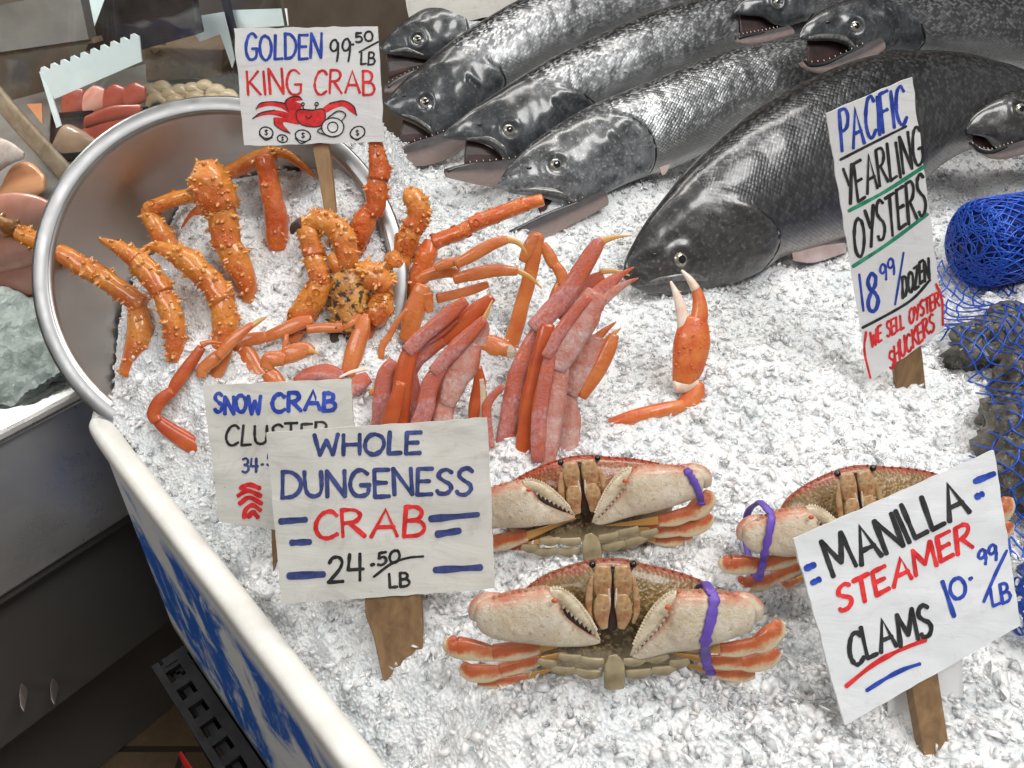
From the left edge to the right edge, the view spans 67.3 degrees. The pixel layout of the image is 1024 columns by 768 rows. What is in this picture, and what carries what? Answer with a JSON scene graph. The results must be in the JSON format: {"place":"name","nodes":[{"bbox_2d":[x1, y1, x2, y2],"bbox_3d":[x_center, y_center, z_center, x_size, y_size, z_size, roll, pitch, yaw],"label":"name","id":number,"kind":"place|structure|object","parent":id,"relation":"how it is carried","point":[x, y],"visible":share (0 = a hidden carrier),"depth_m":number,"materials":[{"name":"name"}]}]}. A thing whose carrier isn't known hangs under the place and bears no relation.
{"place":"outdoors","nodes":[
{"label":"outdoors","id":0,"kind":"place"},
{"bbox_2d":[0,35,102,56],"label":"shelf strip","id":1,"kind":"object","parent":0,"point":[53,46],"visible":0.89,"depth_m":1.36,"materials":[{"name":"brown wood"}]},
{"bbox_2d":[0,0,95,51],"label":"shelf board","id":2,"kind":"object","parent":1,"relation":"on","point":[24,24],"visible":1,"depth_m":1.33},
{"bbox_2d":[99,705,211,767],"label":"floor","id":3,"kind":"structure","parent":0,"point":[164,739],"depth_m":1.33,"materials":[{"name":"wood"}]},
{"bbox_2d":[0,64,228,767],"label":"steel counter","id":4,"kind":"object","parent":3,"relation":"on","point":[86,623],"depth_m":0.99,"materials":[{"name":"silver metal"}]},
{"bbox_2d":[0,138,24,170],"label":"fish fillet","id":5,"kind":"object","parent":4,"relation":"on","point":[10,152],"visible":1,"depth_m":1.16,"materials":[{"name":"food"}]},
{"bbox_2d":[0,162,46,194],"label":"fish fillet","id":6,"kind":"object","parent":4,"relation":"on","point":[26,177],"visible":0.82,"depth_m":1.18,"materials":[{"name":"orange food"}]},
{"bbox_2d":[19,683,27,710],"bbox_3d":[-0.623,0.389,0.985,0.002,0.103,0.135,-27,47,-28],"label":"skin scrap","id":7,"kind":"object","parent":4,"relation":"attached to","point":[23,693],"visible":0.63,"depth_m":0.95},
{"bbox_2d":[0,286,64,405],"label":"case ice","id":8,"kind":"structure","parent":4,"relation":"on","point":[28,366],"depth_m":0.86,"materials":[{"name":"white ice"}]},
{"bbox_2d":[0,86,69,178],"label":"wooden slat","id":9,"kind":"object","parent":4,"relation":"on","point":[38,143],"visible":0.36,"depth_m":1.23,"materials":[{"name":"brown wood"}]},
{"bbox_2d":[27,103,42,123],"bbox_3d":[-0.844,-0.480,1.365,0.031,0.036,0.011,5,40,6],"label":"paper slip","id":10,"kind":"object","parent":4,"relation":"on","point":[37,109],"visible":1,"depth_m":1.36,"materials":[{"name":"orange paper"}]},
{"bbox_2d":[50,679,58,704],"bbox_3d":[-0.591,0.390,0.992,0.002,0.081,0.106,-27,47,-28],"label":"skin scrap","id":11,"kind":"object","parent":4,"relation":"attached to","point":[54,687],"visible":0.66,"depth_m":0.97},
{"bbox_2d":[61,88,84,111],"bbox_3d":[-0.821,-0.526,1.439,0.055,0.054,0.019,0,40,0],"label":"fish fillet","id":12,"kind":"object","parent":4,"relation":"on","point":[71,101],"visible":0.84,"depth_m":1.43,"materials":[{"name":"food"}]},
{"bbox_2d":[49,106,148,159],"bbox_3d":[-0.729,-0.452,1.375,0.174,0.012,0.230,-16,43,-18],"label":"case tray","id":13,"kind":"object","parent":4,"relation":"on","point":[75,118],"visible":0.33,"depth_m":1.42,"materials":[{"name":"black plastic"}]},
{"bbox_2d":[40,75,61,127],"bbox_3d":[-0.742,-0.457,1.239,0.011,0.083,0.029,-10,41,-12],"label":"card stalk","id":14,"kind":"object","parent":13,"relation":"on","point":[54,109],"visible":0.71,"depth_m":1.24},
{"bbox_2d":[39,33,141,98],"bbox_3d":[-0.640,-0.482,1.171,0.199,0.108,0.006,9,41,10],"label":"serrated divider","id":15,"kind":"object","parent":14,"relation":"attached to","point":[65,76],"visible":1,"depth_m":1.17,"materials":[{"name":"white plastic"}]},
{"bbox_2d":[52,124,94,152],"bbox_3d":[-0.748,-0.408,1.320,0.097,0.070,0.032,0,40,0],"label":"fish fillet","id":16,"kind":"object","parent":13,"relation":"on","point":[69,138],"visible":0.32,"depth_m":1.30,"materials":[{"name":"beige food"}]},
{"bbox_2d":[82,85,104,111],"bbox_3d":[-0.778,-0.528,1.430,0.053,0.051,0.018,0,40,0],"label":"fish fillet","id":17,"kind":"object","parent":13,"relation":"on","point":[93,98],"visible":0.96,"depth_m":1.42,"materials":[{"name":"pink food"}]},
{"bbox_2d":[82,118,125,138],"bbox_3d":[-0.691,-0.428,1.308,0.150,0.081,0.019,3,40,3],"label":"fish fillet","id":18,"kind":"object","parent":13,"relation":"on","point":[96,131],"visible":0.3,"depth_m":1.30,"materials":[{"name":"food"}]},
{"bbox_2d":[84,104,142,127],"bbox_3d":[-0.669,-0.450,1.290,0.112,0.043,0.012,4,40,5],"label":"fish fillet","id":19,"kind":"object","parent":18,"relation":"on","point":[110,113],"visible":0.91,"depth_m":1.28,"materials":[{"name":"food"}]},
{"bbox_2d":[103,84,124,107],"bbox_3d":[-0.735,-0.530,1.422,0.051,0.047,0.017,0,40,0],"label":"fish fillet","id":20,"kind":"object","parent":13,"relation":"on","point":[112,94],"visible":0.83,"depth_m":1.42,"materials":[{"name":"red food"}]},
{"bbox_2d":[123,82,146,104],"bbox_3d":[-0.693,-0.531,1.414,0.049,0.044,0.016,0,40,0],"label":"fish fillet","id":21,"kind":"object","parent":13,"relation":"on","point":[134,92],"visible":0.88,"depth_m":1.41,"materials":[{"name":"food"}]},
{"bbox_2d":[86,0,203,50],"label":"grey sheet","id":22,"kind":"object","parent":4,"relation":"on","point":[151,23],"visible":0.75,"depth_m":1.38,"materials":[{"name":"grey plastic"}]},
{"bbox_2d":[89,0,165,44],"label":"price card","id":23,"kind":"object","parent":22,"relation":"attached to","point":[96,6],"visible":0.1,"depth_m":1.41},
{"bbox_2d":[144,83,158,95],"bbox_3d":[-0.700,-0.566,1.489,0.049,0.029,0.020,4,40,5],"label":"prawn","id":24,"kind":"object","parent":4,"relation":"on","point":[150,88],"visible":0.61,"depth_m":1.48,"materials":[{"name":"beige food"}]},
{"bbox_2d":[145,92,164,106],"bbox_3d":[-0.687,-0.551,1.489,0.049,0.029,0.020,4,40,5],"label":"prawn","id":25,"kind":"object","parent":4,"relation":"on","point":[154,98],"visible":0.73,"depth_m":1.48,"materials":[{"name":"beige food"}]},
{"bbox_2d":[153,80,171,91],"bbox_3d":[-0.675,-0.571,1.484,0.048,0.029,0.020,4,40,5],"label":"prawn","id":26,"kind":"object","parent":25,"relation":"on","point":[160,85],"visible":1,"depth_m":1.48,"materials":[{"name":"beige food"}]},
{"bbox_2d":[160,87,176,98],"bbox_3d":[-0.658,-0.558,1.484,0.048,0.029,0.020,4,40,5],"label":"prawn","id":27,"kind":"object","parent":4,"relation":"on","point":[165,93],"visible":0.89,"depth_m":1.48,"materials":[{"name":"beige food"}]},
{"bbox_2d":[165,94,182,102],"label":"prawn","id":28,"kind":"object","parent":4,"relation":"on","point":[173,97],"visible":0.25,"depth_m":1.48,"materials":[{"name":"beige food"}]},
{"bbox_2d":[172,83,188,95],"bbox_3d":[-0.636,-0.563,1.480,0.048,0.029,0.020,4,40,5],"label":"prawn","id":29,"kind":"object","parent":4,"relation":"on","point":[178,89],"visible":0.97,"depth_m":1.47,"materials":[{"name":"beige food"}]},
{"bbox_2d":[181,82,204,97],"bbox_3d":[-0.612,-0.564,1.476,0.048,0.029,0.020,4,40,5],"label":"prawn","id":30,"kind":"object","parent":4,"relation":"on","point":[189,87],"visible":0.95,"depth_m":1.47,"materials":[{"name":"beige food"}]},
{"bbox_2d":[186,91,204,97],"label":"prawn","id":31,"kind":"object","parent":4,"relation":"on","point":[193,94],"visible":0.25,"depth_m":1.47,"materials":[{"name":"beige food"}]},
{"bbox_2d":[196,79,212,90],"bbox_3d":[-0.587,-0.568,1.471,0.048,0.029,0.020,4,40,5],"label":"prawn","id":32,"kind":"object","parent":31,"relation":"on","point":[204,84],"visible":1,"depth_m":1.46,"materials":[{"name":"beige food"}]},
{"bbox_2d":[144,27,263,80],"bbox_3d":[-0.647,-0.699,1.627,0.193,0.083,0.184,8,41,9],"label":"cardboard box","id":33,"kind":"object","parent":4,"relation":"on","point":[191,57],"visible":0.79,"depth_m":1.56,"materials":[{"name":"brown cardboard"}]},
{"bbox_2d":[205,93,218,95],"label":"prawn","id":34,"kind":"object","parent":4,"relation":"on","point":[212,94],"visible":0.09,"depth_m":1.46,"materials":[{"name":"beige food"}]},
{"bbox_2d":[205,83,225,94],"bbox_3d":[-0.563,-0.559,1.469,0.048,0.029,0.020,4,40,5],"label":"prawn","id":35,"kind":"object","parent":34,"relation":"on","point":[217,88],"visible":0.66,"depth_m":1.46,"materials":[{"name":"beige food"}]},
{"bbox_2d":[218,89,238,96],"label":"prawn","id":36,"kind":"object","parent":4,"relation":"on","point":[228,92],"visible":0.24,"depth_m":1.46,"materials":[{"name":"beige food"}]},
{"bbox_2d":[221,0,239,96],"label":"dark post","id":37,"kind":"object","parent":4,"relation":"on","point":[228,12],"visible":0.5,"depth_m":1.42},
{"bbox_2d":[196,12,234,67],"bbox_3d":[-0.557,-0.651,1.428,0.078,0.118,0.011,11,41,13],"label":"price card","id":38,"kind":"object","parent":37,"relation":"attached to","point":[214,24],"visible":0.75,"depth_m":1.42,"materials":[{"name":"white paper"}]},
{"bbox_2d":[233,8,288,27],"bbox_3d":[-0.466,-0.673,1.416,0.120,0.042,0.005,9,41,11],"label":"price card","id":39,"kind":"object","parent":37,"relation":"attached to","point":[252,18],"visible":1,"depth_m":1.41,"materials":[{"name":"white paper"}]},
{"bbox_2d":[280,0,287,26],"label":"metal post","id":40,"kind":"object","parent":4,"relation":"on","point":[283,13],"depth_m":0.86,"materials":[{"name":"white metal"}]},
{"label":"case tray","id":41,"kind":"object","parent":4,"relation":"on","visible":0},
{"bbox_2d":[0,265,32,296],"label":"fish fillet","id":42,"kind":"object","parent":41,"relation":"on","point":[20,281],"visible":0.26,"depth_m":0.96,"materials":[{"name":"pink food"}]},
{"bbox_2d":[0,235,32,271],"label":"fish fillet","id":43,"kind":"object","parent":42,"relation":"on","point":[15,255],"visible":0.27,"depth_m":0.95,"materials":[{"name":"pink food"}]},
{"bbox_2d":[0,193,47,235],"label":"fish fillet","id":44,"kind":"object","parent":43,"relation":"on","point":[26,209],"visible":0.46,"depth_m":0.92,"materials":[{"name":"food"}]},
{"bbox_2d":[151,645,267,767],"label":"plastic crate","id":45,"kind":"object","parent":3,"relation":"on","point":[221,738],"visible":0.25,"depth_m":0.86,"materials":[{"name":"black plastic"}]},
{"bbox_2d":[179,751,191,767],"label":"plastic tag","id":46,"kind":"object","parent":45,"relation":"attached to","point":[185,762],"visible":1,"depth_m":0.97,"materials":[{"name":"red plastic"}]},
{"bbox_2d":[89,411,386,767],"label":"fish bin","id":47,"kind":"object","parent":45,"relation":"on","point":[283,708],"visible":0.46,"depth_m":0.64,"materials":[{"name":"plastic"}]},
{"bbox_2d":[113,131,1023,767],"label":"ice bed","id":48,"kind":"object","parent":47,"relation":"in","point":[641,741],"visible":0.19,"depth_m":0.70,"materials":[{"name":"white ice"}]},
{"bbox_2d":[0,212,152,377],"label":"king crab leg","id":49,"kind":"object","parent":48,"relation":"on","point":[133,299],"visible":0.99,"depth_m":0.73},
{"bbox_2d":[99,236,190,362],"bbox_3d":[-0.334,-0.081,0.720,0.040,0.104,0.098,-29,48,-30],"label":"king crab leg","id":50,"kind":"object","parent":48,"relation":"on","point":[149,273],"visible":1,"depth_m":0.71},
{"bbox_2d":[137,189,192,243],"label":"king crab leg","id":51,"kind":"object","parent":48,"relation":"on","point":[158,227],"visible":0.8,"depth_m":0.76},
{"bbox_2d":[147,340,221,453],"bbox_3d":[-0.298,0.014,0.702,0.062,0.093,0.067,7,40,8],"label":"snow crab cluster","id":52,"kind":"object","parent":48,"relation":"on","point":[183,439],"visible":1,"depth_m":0.70,"materials":[{"name":"crab shell"}]},
{"bbox_2d":[181,206,202,227],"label":"king crab leg","id":53,"kind":"object","parent":48,"relation":"on","point":[195,210],"visible":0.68,"depth_m":0.78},
{"bbox_2d":[143,239,241,349],"bbox_3d":[-0.291,-0.081,0.728,0.104,0.104,0.048,33,50,33],"label":"king crab leg","id":54,"kind":"object","parent":48,"relation":"on","point":[197,269],"visible":0.9,"depth_m":0.71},
{"bbox_2d":[31,96,407,425],"bbox_3d":[-0.278,-0.107,0.748,0.349,0.272,0.244,0,40,0],"label":"steel bowl","id":55,"kind":"object","parent":48,"relation":"on","point":[112,179],"visible":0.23,"depth_m":0.75,"materials":[{"name":"grey metal"}]},
{"bbox_2d":[185,157,258,303],"bbox_3d":[-0.269,-0.146,0.731,0.045,0.128,0.085,-27,47,-29],"label":"king crab leg","id":56,"kind":"object","parent":48,"relation":"on","point":[211,190],"visible":1,"depth_m":0.72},
{"bbox_2d":[224,145,314,179],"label":"king crab leg","id":57,"kind":"object","parent":48,"relation":"on","point":[243,165],"visible":0.87,"depth_m":0.76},
{"bbox_2d":[255,153,289,250],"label":"king crab leg","id":58,"kind":"object","parent":48,"relation":"on","point":[276,218],"visible":1,"depth_m":0.75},
{"bbox_2d":[203,379,354,570],"bbox_3d":[-0.176,0.090,0.600,0.118,0.175,0.095,0,40,0],"label":"price sign","id":59,"kind":"object","parent":48,"relation":"on","point":[242,419],"visible":0.6,"depth_m":0.59,"materials":[{"name":"white paper"}]},
{"bbox_2d":[196,313,370,381],"bbox_3d":[-0.209,-0.025,0.708,0.154,0.070,0.077,0,40,0],"label":"snow crab cluster","id":60,"kind":"object","parent":48,"relation":"on","point":[215,363],"visible":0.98,"depth_m":0.71,"materials":[{"name":"orange food"}]},
{"bbox_2d":[234,26,384,247],"bbox_3d":[-0.182,-0.214,0.719,0.128,0.210,0.069,0,40,0],"label":"price sign","id":61,"kind":"object","parent":48,"relation":"on","point":[319,89],"visible":1,"depth_m":0.69,"materials":[{"name":"white paper"}]},
{"bbox_2d":[283,206,361,343],"bbox_3d":[-0.188,-0.105,0.730,0.094,0.117,0.054,-22,45,-24],"label":"king crab leg","id":62,"kind":"object","parent":48,"relation":"on","point":[309,228],"visible":0.97,"depth_m":0.72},
{"bbox_2d":[293,364,371,396],"bbox_3d":[-0.164,-0.007,0.707,0.076,0.022,0.026,14,42,16],"label":"snow crab cluster","id":63,"kind":"object","parent":48,"relation":"on","point":[361,382],"visible":0.81,"depth_m":0.71,"materials":[{"name":"food"}]},
{"bbox_2d":[325,255,399,342],"bbox_3d":[-0.142,-0.076,0.733,0.073,0.081,0.061,0,40,0],"label":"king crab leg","id":64,"kind":"object","parent":48,"relation":"on","point":[351,289],"visible":0.93,"depth_m":0.72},
{"bbox_2d":[349,142,393,259],"bbox_3d":[-0.138,-0.175,0.733,0.032,0.113,0.063,25,46,27],"label":"king crab leg","id":65,"kind":"object","parent":48,"relation":"on","point":[368,213],"visible":0.81,"depth_m":0.73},
{"bbox_2d":[266,417,494,680],"bbox_3d":[-0.089,0.133,0.536,0.154,0.194,0.116,0,40,0],"label":"price sign","id":66,"kind":"object","parent":48,"relation":"on","point":[391,523],"visible":0.98,"depth_m":0.53,"materials":[{"name":"white paper"}]},
{"bbox_2d":[383,185,432,272],"bbox_3d":[-0.103,-0.143,0.759,0.036,0.098,0.066,29,48,30],"label":"king crab leg","id":67,"kind":"object","parent":48,"relation":"on","point":[415,222],"visible":0.91,"depth_m":0.75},
{"bbox_2d":[368,293,494,424],"bbox_3d":[-0.070,-0.007,0.666,0.112,0.125,0.086,0,40,0],"label":"snow crab cluster","id":68,"kind":"object","parent":48,"relation":"on","point":[460,329],"visible":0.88,"depth_m":0.66,"materials":[{"name":"crab shell"}]},
{"bbox_2d":[380,8,484,92],"bbox_3d":[-0.034,-0.573,1.242,0.390,0.130,0.083,-17,43,-19],"label":"salmon","id":69,"kind":"object","parent":48,"relation":"on","point":[420,38],"visible":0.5,"depth_m":1.20,"materials":[{"name":"grey food"}]},
{"bbox_2d":[406,0,515,20],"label":"price sign","id":70,"kind":"object","parent":69,"relation":"on","point":[468,10],"visible":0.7,"depth_m":1.20,"materials":[{"name":"white paper"}]},
{"bbox_2d":[368,236,541,358],"bbox_3d":[-0.072,-0.076,0.736,0.198,0.125,0.046,-12,42,-14],"label":"snow crab cluster","id":71,"kind":"object","parent":48,"relation":"on","point":[419,303],"visible":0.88,"depth_m":0.73,"materials":[{"name":"orange food"}]},
{"bbox_2d":[407,194,544,299],"bbox_3d":[-0.040,-0.138,0.768,0.144,0.100,0.036,-12,42,-14],"label":"king crab leg","id":72,"kind":"object","parent":48,"relation":"on","point":[425,255],"visible":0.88,"depth_m":0.75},
{"bbox_2d":[482,335,516,357],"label":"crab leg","id":73,"kind":"object","parent":48,"relation":"on","point":[496,346],"visible":0.8,"depth_m":0.78,"materials":[{"name":"orange food"}]},
{"bbox_2d":[504,231,567,347],"bbox_3d":[0.019,-0.084,0.776,0.049,0.119,0.077,24,46,26],"label":"snow crab cluster","id":74,"kind":"object","parent":48,"relation":"on","point":[535,245],"visible":0.74,"depth_m":0.77,"materials":[{"name":"orange food"}]},
{"bbox_2d":[385,0,690,165],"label":"salmon","id":75,"kind":"object","parent":48,"relation":"on","point":[437,95],"visible":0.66,"depth_m":1.07,"materials":[{"name":"grey food"}]},
{"bbox_2d":[482,235,638,464],"bbox_3d":[0.050,-0.019,0.680,0.083,0.184,0.165,29,48,30],"label":"snow crab cluster","id":76,"kind":"object","parent":48,"relation":"on","point":[557,371],"visible":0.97,"depth_m":0.67,"materials":[{"name":"crab shell"}]},
{"bbox_2d":[491,454,715,560],"bbox_3d":[0.051,0.098,0.593,0.210,0.101,0.070,0,40,0],"label":"dungeness crab","id":77,"kind":"object","parent":48,"relation":"on","point":[597,505],"visible":0.91,"depth_m":0.57,"materials":[{"name":"beige food"}]},
{"bbox_2d":[684,467,705,505],"bbox_3d":[0.135,0.071,0.582,0.019,0.041,0.043,0,40,0],"label":"rubber band","id":78,"kind":"object","parent":77,"relation":"attached to","point":[692,478],"visible":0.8,"depth_m":0.56,"materials":[{"name":"purple rubber"}]},
{"bbox_2d":[442,557,785,689],"bbox_3d":[0.065,0.152,0.489,0.216,0.099,0.069,0,40,0],"label":"dungeness crab","id":79,"kind":"object","parent":48,"relation":"on","point":[618,620],"visible":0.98,"depth_m":0.47,"materials":[{"name":"beige food"}]},
{"bbox_2d":[696,581,719,675],"bbox_3d":[0.122,0.152,0.490,0.020,0.079,0.052,0,40,0],"label":"rubber band","id":80,"kind":"object","parent":79,"relation":"attached to","point":[705,640],"visible":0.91,"depth_m":0.46,"materials":[{"name":"purple rubber"}]},
{"bbox_2d":[443,0,807,186],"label":"salmon","id":81,"kind":"object","parent":48,"relation":"on","point":[510,122],"visible":0.61,"depth_m":1.02,"materials":[{"name":"silver food"}]},
{"bbox_2d":[734,0,843,44],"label":"salmon","id":82,"kind":"object","parent":81,"relation":"on","point":[775,15],"visible":0.82,"depth_m":1.07,"materials":[{"name":"grey food"}]},
{"bbox_2d":[609,270,711,424],"bbox_3d":[0.140,-0.017,0.698,0.067,0.124,0.128,29,48,30],"label":"crab claw","id":83,"kind":"object","parent":48,"relation":"on","point":[691,345],"visible":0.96,"depth_m":0.71},
{"bbox_2d":[497,37,905,237],"bbox_3d":[0.323,-0.367,1.045,0.770,0.159,0.111,-18,43,-20],"label":"salmon","id":84,"kind":"object","parent":48,"relation":"on","point":[578,166],"visible":0.61,"depth_m":0.97,"materials":[{"name":"black"}]},
{"bbox_2d":[623,50,1023,295],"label":"salmon","id":85,"kind":"object","parent":48,"relation":"on","point":[754,192],"visible":0.77,"depth_m":0.87,"materials":[{"name":"black"}]},
{"bbox_2d":[799,0,1023,73],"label":"salmon","id":86,"kind":"object","parent":85,"relation":"on","point":[840,33],"visible":0.87,"depth_m":0.99,"materials":[{"name":"grey food"}]},
{"bbox_2d":[966,87,1023,159],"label":"salmon","id":87,"kind":"object","parent":85,"relation":"on","point":[995,126],"visible":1,"depth_m":0.94,"materials":[{"name":"black food"}]},
{"bbox_2d":[718,464,1014,592],"bbox_3d":[0.260,0.105,0.569,0.220,0.105,0.071,0,40,0],"label":"dungeness crab","id":88,"kind":"object","parent":48,"relation":"on","point":[826,498],"visible":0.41,"depth_m":0.56,"materials":[{"name":"beige"}]},
{"bbox_2d":[742,500,775,581],"bbox_3d":[0.180,0.110,0.567,0.010,0.065,0.050,0,40,0],"label":"rubber band","id":89,"kind":"object","parent":88,"relation":"attached to","point":[758,576],"visible":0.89,"depth_m":0.55,"materials":[{"name":"purple rubber"}]},
{"bbox_2d":[825,77,944,388],"bbox_3d":[0.335,-0.110,0.688,0.162,0.298,0.045,27,47,29],"label":"price sign","id":90,"kind":"object","parent":48,"relation":"on","point":[877,148],"visible":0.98,"depth_m":0.67,"materials":[{"name":"white paper"}]},
{"bbox_2d":[792,450,1020,754],"bbox_3d":[0.255,0.157,0.474,0.135,0.171,0.125,-12,41,-14],"label":"price sign","id":91,"kind":"object","parent":48,"relation":"on","point":[910,591],"visible":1,"depth_m":0.47,"materials":[{"name":"white paper"}]},
{"bbox_2d":[887,659,962,715],"bbox_3d":[0.269,0.204,0.500,0.056,0.046,0.022,-11,41,-13],"label":"paper slip","id":92,"kind":"object","parent":48,"relation":"on","point":[950,678],"visible":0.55,"depth_m":0.50,"materials":[{"name":"white paper"}]},
{"bbox_2d":[937,260,1023,559],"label":"bag","id":93,"kind":"object","parent":48,"relation":"on","point":[947,328],"visible":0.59,"depth_m":0.73,"materials":[{"name":"blue plastic"}]},
{"bbox_2d":[938,310,1023,372],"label":"oyster","id":94,"kind":"object","parent":93,"relation":"in","point":[955,356],"visible":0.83,"depth_m":0.74,"materials":[{"name":"grey food"}]},
{"bbox_2d":[969,392,1023,455],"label":"oyster","id":95,"kind":"object","parent":93,"relation":"in","point":[984,437],"visible":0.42,"depth_m":0.65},
{"bbox_2d":[974,383,1023,426],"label":"oyster","id":96,"kind":"object","parent":93,"relation":"in","point":[985,405],"visible":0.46,"depth_m":0.69,"materials":[{"name":"grey food"}]},
{"bbox_2d":[987,348,1023,396],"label":"oyster","id":97,"kind":"object","parent":93,"relation":"in","point":[1013,374],"visible":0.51,"depth_m":0.70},
{"bbox_2d":[987,300,1023,314],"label":"oyster","id":98,"kind":"object","parent":93,"relation":"in","point":[998,307],"visible":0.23,"depth_m":0.76,"materials":[{"name":"grey food"}]},
{"bbox_2d":[995,436,1023,513],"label":"oyster","id":99,"kind":"object","parent":93,"relation":"in","point":[1009,479],"visible":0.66,"depth_m":0.62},
{"bbox_2d":[944,191,1023,287],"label":"roll","id":100,"kind":"object","parent":48,"relation":"on","point":[984,242],"visible":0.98,"depth_m":0.82,"materials":[{"name":"blue plastic"}]},
{"bbox_2d":[1008,561,1023,644],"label":"clam bag","id":101,"kind":"object","parent":48,"relation":"on","point":[1017,633],"visible":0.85,"depth_m":0.53,"materials":[{"name":"blue fabric"}]},
{"bbox_2d":[0,0,428,143],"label":"back wall","id":102,"kind":"structure","parent":3,"relation":"on","point":[20,76],"depth_m":1.94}
]}

